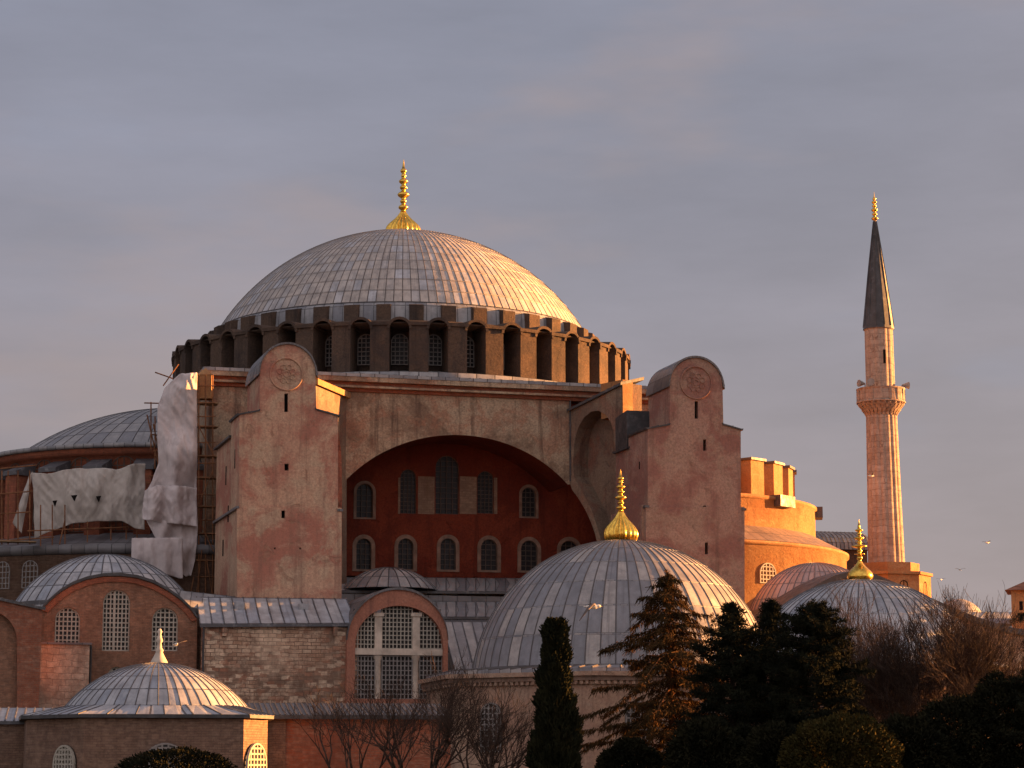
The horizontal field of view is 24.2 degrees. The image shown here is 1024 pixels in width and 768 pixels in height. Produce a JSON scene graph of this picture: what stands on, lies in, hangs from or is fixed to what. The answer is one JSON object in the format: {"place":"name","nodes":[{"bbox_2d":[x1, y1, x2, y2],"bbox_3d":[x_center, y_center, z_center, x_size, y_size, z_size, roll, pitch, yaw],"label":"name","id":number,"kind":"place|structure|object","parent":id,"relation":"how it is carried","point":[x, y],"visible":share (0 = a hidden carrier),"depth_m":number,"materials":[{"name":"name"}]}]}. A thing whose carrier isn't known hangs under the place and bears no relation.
{"place":"outdoors","nodes":[
{"label":"outdoors","id":0,"kind":"place"},
{"bbox_2d":[0,0,1023,626],"label":"sky","id":1,"kind":"structure","parent":0,"point":[687,178],"materials":[{"name":"grey"}]},
{"bbox_2d":[579,603,601,620],"bbox_3d":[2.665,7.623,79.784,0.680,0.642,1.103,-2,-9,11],"label":"gull","id":2,"kind":"object","parent":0,"point":[592,606],"visible":1,"depth_m":79.74,"materials":[{"name":"white"}]},
{"bbox_2d":[816,531,867,569],"bbox_3d":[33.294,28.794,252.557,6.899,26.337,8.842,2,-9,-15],"label":"lead roofed block","id":3,"kind":"structure","parent":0,"point":[844,541],"depth_m":250.81,"materials":[{"name":"metal"}]},
{"bbox_2d":[747,562,1023,745],"bbox_3d":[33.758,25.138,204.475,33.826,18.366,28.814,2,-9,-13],"label":"stone hall","id":4,"kind":"structure","parent":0,"point":[784,586],"depth_m":194.44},
{"label":"ground","id":5,"kind":"structure","parent":0,"visible":0},
{"bbox_2d":[0,707,52,767],"bbox_3d":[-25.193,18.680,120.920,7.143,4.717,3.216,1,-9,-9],"label":"building","id":6,"kind":"structure","parent":5,"relation":"on","point":[11,739],"depth_m":119.65,"materials":[{"name":"grey metal"}]},
{"bbox_2d":[19,629,273,767],"bbox_3d":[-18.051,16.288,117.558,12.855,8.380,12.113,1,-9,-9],"label":"domed tomb","id":7,"kind":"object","parent":5,"relation":"on","point":[114,717],"visible":0.96,"depth_m":112.65,"materials":[{"name":"stone"}]},
{"bbox_2d":[52,745,76,767],"bbox_3d":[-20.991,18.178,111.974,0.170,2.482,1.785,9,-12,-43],"label":"lattice window","id":8,"kind":"structure","parent":7,"relation":"in","point":[64,756],"depth_m":111.97,"materials":[{"name":"white stone"}]},
{"bbox_2d":[143,743,185,767],"bbox_3d":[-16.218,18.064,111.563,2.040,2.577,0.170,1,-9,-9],"label":"lattice window","id":9,"kind":"structure","parent":7,"relation":"in","point":[162,745],"depth_m":111.67,"materials":[{"name":"white stone"}]},
{"bbox_2d":[244,743,266,767],"bbox_3d":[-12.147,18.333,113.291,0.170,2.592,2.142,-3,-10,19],"label":"lattice window","id":10,"kind":"structure","parent":7,"relation":"in","point":[255,757],"depth_m":113.32,"materials":[{"name":"white stone"}]},
{"bbox_2d":[114,745,237,767],"bbox_3d":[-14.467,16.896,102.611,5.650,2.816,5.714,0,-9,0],"label":"dark shrub","id":11,"kind":"object","parent":5,"relation":"on","point":[145,759],"visible":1,"depth_m":101.66,"materials":[{"name":"green plant"}]},
{"bbox_2d":[246,702,452,767],"bbox_3d":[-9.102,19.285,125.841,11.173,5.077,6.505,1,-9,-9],"label":"annex","id":12,"kind":"object","parent":5,"relation":"on","point":[290,744],"visible":0.56,"depth_m":123.22,"materials":[{"name":"red brick"}]},
{"bbox_2d":[282,674,431,767],"bbox_3d":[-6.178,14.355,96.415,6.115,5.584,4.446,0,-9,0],"label":"bare tree","id":13,"kind":"object","parent":5,"relation":"on","point":[343,742],"visible":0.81,"depth_m":96.35,"materials":[{"name":"brown plant"}]},
{"bbox_2d":[316,646,521,767],"bbox_3d":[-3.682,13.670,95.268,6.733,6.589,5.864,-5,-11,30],"label":"bare tree","id":14,"kind":"object","parent":5,"relation":"on","point":[447,741],"visible":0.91,"depth_m":94.94,"materials":[{"name":"brown plant"}]},
{"bbox_2d":[0,160,848,707],"bbox_3d":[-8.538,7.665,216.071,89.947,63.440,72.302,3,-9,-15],"label":"domed church","id":15,"kind":"structure","parent":5,"relation":"on","point":[428,444],"depth_m":204.37,"materials":[{"name":"pink stone"}]},
{"bbox_2d":[0,364,218,593],"bbox_3d":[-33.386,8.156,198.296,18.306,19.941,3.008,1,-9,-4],"label":"scaffolding","id":16,"kind":"object","parent":15,"relation":"attached to","point":[154,441],"visible":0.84,"depth_m":197.59,"materials":[{"name":"brown wood"}]},
{"bbox_2d":[13,471,32,532],"bbox_3d":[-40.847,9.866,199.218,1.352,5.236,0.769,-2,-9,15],"label":"scaffold net","id":17,"kind":"object","parent":16,"relation":"hanging from","point":[23,503],"visible":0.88,"depth_m":198.92,"materials":[{"name":"white fabric"}]},
{"bbox_2d":[32,463,144,537],"bbox_3d":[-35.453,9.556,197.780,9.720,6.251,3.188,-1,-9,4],"label":"scaffold net","id":18,"kind":"object","parent":16,"relation":"hanging from","point":[83,495],"visible":0.98,"depth_m":198.41,"materials":[{"name":"white fabric"}]},
{"bbox_2d":[146,372,197,576],"bbox_3d":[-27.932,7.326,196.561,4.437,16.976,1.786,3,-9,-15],"label":"scaffold sheet","id":19,"kind":"object","parent":16,"relation":"hanging from","point":[177,432],"visible":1,"depth_m":196.85,"materials":[{"name":"white fabric"}]},
{"bbox_2d":[131,537,182,578],"bbox_3d":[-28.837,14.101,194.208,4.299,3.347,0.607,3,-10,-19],"label":"scaffold sheet","id":20,"kind":"object","parent":19,"relation":"attached to","point":[164,555],"visible":0.85,"depth_m":194.18,"materials":[{"name":"white fabric"}]},
{"bbox_2d":[142,485,196,525],"bbox_3d":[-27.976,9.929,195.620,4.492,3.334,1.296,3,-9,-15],"label":"scaffold sheet","id":21,"kind":"object","parent":19,"relation":"attached to","point":[174,504],"visible":1,"depth_m":195.56,"materials":[{"name":"white fabric"}]},
{"bbox_2d":[398,665,535,767],"bbox_3d":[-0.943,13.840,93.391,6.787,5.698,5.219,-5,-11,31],"label":"bare tree","id":22,"kind":"object","parent":5,"relation":"on","point":[489,742],"visible":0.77,"depth_m":92.88,"materials":[{"name":"brown plant"}]},
{"bbox_2d":[522,616,584,767],"bbox_3d":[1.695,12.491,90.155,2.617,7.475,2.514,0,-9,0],"label":"cypress tree","id":23,"kind":"object","parent":5,"relation":"on","point":[556,738],"visible":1,"depth_m":89.79,"materials":[{"name":"green plant"}]},
{"bbox_2d":[418,469,757,767],"bbox_3d":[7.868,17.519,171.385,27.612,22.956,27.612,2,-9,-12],"label":"domed tomb","id":24,"kind":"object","parent":5,"relation":"on","point":[617,570],"visible":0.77,"depth_m":163.76,"materials":[{"name":"grey metal"}]},
{"bbox_2d":[480,703,502,751],"bbox_3d":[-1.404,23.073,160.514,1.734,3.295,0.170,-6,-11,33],"label":"lattice window","id":25,"kind":"structure","parent":24,"relation":"in","point":[488,707],"depth_m":160.66,"materials":[{"name":"grey glass"}]},
{"bbox_2d":[625,701,648,746],"bbox_3d":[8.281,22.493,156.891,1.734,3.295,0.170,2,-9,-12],"label":"lattice window","id":26,"kind":"structure","parent":24,"relation":"in","point":[627,717],"depth_m":156.90,"materials":[{"name":"grey glass"}]},
{"bbox_2d":[594,735,665,767],"bbox_3d":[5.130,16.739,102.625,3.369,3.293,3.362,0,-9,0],"label":"dark shrub","id":27,"kind":"object","parent":5,"relation":"on","point":[631,752],"visible":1,"depth_m":101.96,"materials":[{"name":"green plant"}]},
{"bbox_2d":[579,568,729,765],"bbox_3d":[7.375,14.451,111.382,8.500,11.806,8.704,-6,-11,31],"label":"spruce tree","id":28,"kind":"object","parent":5,"relation":"on","point":[669,704],"visible":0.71,"depth_m":110.89,"materials":[{"name":"green plant"}]},
{"bbox_2d":[661,715,746,767],"bbox_3d":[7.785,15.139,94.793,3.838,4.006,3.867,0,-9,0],"label":"dark shrub","id":29,"kind":"object","parent":5,"relation":"on","point":[692,736],"visible":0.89,"depth_m":93.85,"materials":[{"name":"green plant"}]},
{"bbox_2d":[671,600,781,767],"bbox_3d":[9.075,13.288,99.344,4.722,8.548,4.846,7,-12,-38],"label":"pine tree","id":30,"kind":"object","parent":5,"relation":"on","point":[738,665],"visible":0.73,"depth_m":98.86,"materials":[{"name":"green plant"}]},
{"bbox_2d":[722,597,802,735],"bbox_3d":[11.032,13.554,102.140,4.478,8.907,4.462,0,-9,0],"label":"pine tree","id":31,"kind":"object","parent":5,"relation":"on","point":[769,615],"visible":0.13,"depth_m":102.28,"materials":[{"name":"green plant"}]},
{"bbox_2d":[758,598,876,767],"bbox_3d":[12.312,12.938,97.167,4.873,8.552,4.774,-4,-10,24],"label":"pine tree","id":32,"kind":"object","parent":5,"relation":"on","point":[819,649],"visible":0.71,"depth_m":96.82,"materials":[{"name":"green plant"}]},
{"bbox_2d":[776,710,904,767],"bbox_3d":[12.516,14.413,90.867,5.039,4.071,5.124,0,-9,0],"label":"round bush","id":33,"kind":"object","parent":5,"relation":"on","point":[884,752],"visible":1,"depth_m":89.66,"materials":[{"name":"green plant"}]},
{"bbox_2d":[735,520,1006,747],"bbox_3d":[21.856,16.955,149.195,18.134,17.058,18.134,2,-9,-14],"label":"domed tomb","id":34,"kind":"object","parent":5,"relation":"on","point":[888,595],"visible":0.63,"depth_m":145.89,"materials":[{"name":"grey metal"}]},
{"bbox_2d":[854,195,932,596],"bbox_3d":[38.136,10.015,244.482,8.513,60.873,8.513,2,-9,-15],"label":"minaret","id":35,"kind":"object","parent":5,"relation":"on","point":[880,399],"visible":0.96,"depth_m":243.77,"materials":[{"name":"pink stone"}]},
{"bbox_2d":[883,349,885,362],"bbox_3d":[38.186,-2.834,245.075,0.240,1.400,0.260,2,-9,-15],"label":"slit window","id":36,"kind":"structure","parent":35,"relation":"in","point":[884,350],"depth_m":244.98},
{"bbox_2d":[854,711,966,767],"bbox_3d":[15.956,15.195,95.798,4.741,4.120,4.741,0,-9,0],"label":"dark shrub","id":37,"kind":"object","parent":5,"relation":"on","point":[902,727],"visible":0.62,"depth_m":94.51,"materials":[{"name":"green plant"}]},
{"bbox_2d":[798,580,1023,742],"bbox_3d":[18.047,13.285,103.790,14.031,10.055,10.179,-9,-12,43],"label":"bare tree","id":38,"kind":"object","parent":5,"relation":"on","point":[965,661],"visible":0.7,"depth_m":101.78,"materials":[{"name":"brown plant"}]},
{"bbox_2d":[901,692,1020,767],"bbox_3d":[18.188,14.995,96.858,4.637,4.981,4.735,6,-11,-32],"label":"dark shrub","id":39,"kind":"object","parent":5,"relation":"on","point":[953,710],"visible":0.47,"depth_m":95.67,"materials":[{"name":"green plant"}]},
{"bbox_2d":[957,669,1023,767],"bbox_3d":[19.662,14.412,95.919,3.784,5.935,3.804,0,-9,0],"label":"dark shrub","id":40,"kind":"object","parent":5,"relation":"on","point":[991,687],"visible":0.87,"depth_m":95.03,"materials":[{"name":"green plant"}]},
{"bbox_2d":[992,647,1023,761],"bbox_3d":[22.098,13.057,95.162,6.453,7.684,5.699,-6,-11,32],"label":"pine tree","id":41,"kind":"object","parent":5,"relation":"on","point":[1017,735],"visible":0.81,"depth_m":94.74,"materials":[{"name":"green plant"}]},
{"bbox_2d":[1001,612,1023,713],"bbox_3d":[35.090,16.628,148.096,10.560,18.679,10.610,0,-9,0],"label":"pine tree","id":42,"kind":"object","parent":5,"relation":"on","point":[1020,615],"visible":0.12,"depth_m":148.19,"materials":[{"name":"green plant"}]},
{"bbox_2d":[1005,582,1023,628],"bbox_3d":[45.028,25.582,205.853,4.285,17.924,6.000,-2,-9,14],"label":"house","id":43,"kind":"structure","parent":5,"relation":"on","point":[1018,590],"depth_m":204.79,"materials":[{"name":"paint"}]},
{"bbox_2d":[1019,601,1022,609],"bbox_3d":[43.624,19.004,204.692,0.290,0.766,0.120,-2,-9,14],"label":"window","id":44,"kind":"structure","parent":43,"relation":"in","point":[1020,602],"depth_m":204.64,"materials":[{"name":"black glass"}]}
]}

